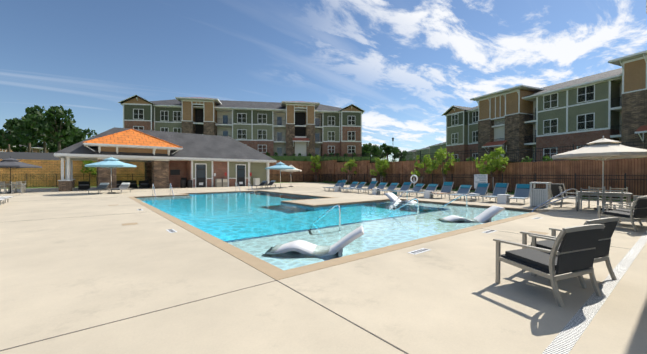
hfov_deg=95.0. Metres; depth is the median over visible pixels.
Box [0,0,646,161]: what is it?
sky
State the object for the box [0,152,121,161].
bank
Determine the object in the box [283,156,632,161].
terrace shrubs
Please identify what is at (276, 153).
shrubs
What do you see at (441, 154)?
young tree
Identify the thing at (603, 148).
umbrellas
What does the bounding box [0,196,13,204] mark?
chaise row
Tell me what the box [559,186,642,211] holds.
dining set
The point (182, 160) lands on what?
pool house
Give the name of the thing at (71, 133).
tree
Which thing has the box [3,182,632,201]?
grass strips
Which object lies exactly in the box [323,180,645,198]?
cushions
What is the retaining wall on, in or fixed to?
on the ground surface
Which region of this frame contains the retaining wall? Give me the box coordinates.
[0,159,315,187]
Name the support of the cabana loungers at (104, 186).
on the pool deck
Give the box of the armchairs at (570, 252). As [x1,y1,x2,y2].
[493,217,619,306]
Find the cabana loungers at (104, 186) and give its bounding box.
[86,180,275,193]
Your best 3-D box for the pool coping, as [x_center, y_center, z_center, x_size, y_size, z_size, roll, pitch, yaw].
[-2.304,1.409,16.705,13.000,0.126,21.500,0,1,-39]
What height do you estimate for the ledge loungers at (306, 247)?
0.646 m
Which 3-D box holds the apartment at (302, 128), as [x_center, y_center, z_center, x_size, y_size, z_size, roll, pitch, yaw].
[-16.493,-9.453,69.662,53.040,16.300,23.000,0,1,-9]
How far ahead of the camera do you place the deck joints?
3.41 m
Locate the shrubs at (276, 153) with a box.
[266,152,356,156]
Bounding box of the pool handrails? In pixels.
[152,181,577,229]
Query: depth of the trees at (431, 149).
158.46 m
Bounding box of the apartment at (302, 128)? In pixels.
[118,95,376,160]
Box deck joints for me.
[0,185,646,353]
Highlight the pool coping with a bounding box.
[129,190,550,279]
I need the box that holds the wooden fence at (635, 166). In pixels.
[316,158,646,198]
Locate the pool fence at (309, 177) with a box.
[2,173,646,198]
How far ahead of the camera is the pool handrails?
12.19 m
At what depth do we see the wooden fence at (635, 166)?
23.08 m
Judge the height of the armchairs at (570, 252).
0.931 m
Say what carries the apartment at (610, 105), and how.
on the terrace
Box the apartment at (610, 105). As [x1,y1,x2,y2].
[441,50,646,161]
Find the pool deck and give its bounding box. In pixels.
[0,182,646,353]
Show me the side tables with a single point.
(502, 199)
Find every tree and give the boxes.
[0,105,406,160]
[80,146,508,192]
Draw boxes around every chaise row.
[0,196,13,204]
[323,180,529,204]
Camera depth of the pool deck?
3.85 m
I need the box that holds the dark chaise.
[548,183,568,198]
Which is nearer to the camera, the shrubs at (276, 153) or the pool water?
the pool water
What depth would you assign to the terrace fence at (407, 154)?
27.61 m
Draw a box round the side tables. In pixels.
[334,186,509,203]
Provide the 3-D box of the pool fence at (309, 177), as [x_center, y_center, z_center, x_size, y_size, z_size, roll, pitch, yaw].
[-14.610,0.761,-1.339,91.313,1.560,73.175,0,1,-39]
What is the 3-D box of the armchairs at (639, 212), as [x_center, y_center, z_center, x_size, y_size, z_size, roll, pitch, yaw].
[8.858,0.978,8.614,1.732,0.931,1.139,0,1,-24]
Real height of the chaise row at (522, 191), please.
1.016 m
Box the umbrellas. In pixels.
[0,136,646,210]
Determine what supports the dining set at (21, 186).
on the pool deck
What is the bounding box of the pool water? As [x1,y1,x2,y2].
[137,191,530,269]
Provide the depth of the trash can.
13.65 m
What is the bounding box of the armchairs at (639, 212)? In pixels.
[597,195,646,231]
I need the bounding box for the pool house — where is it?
[54,127,275,190]
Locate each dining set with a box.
[0,181,26,193]
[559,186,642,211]
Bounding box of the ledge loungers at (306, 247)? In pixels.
[274,193,504,254]
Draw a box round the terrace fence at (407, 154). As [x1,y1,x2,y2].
[318,141,645,162]
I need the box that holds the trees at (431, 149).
[0,142,445,160]
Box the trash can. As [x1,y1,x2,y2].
[529,182,551,207]

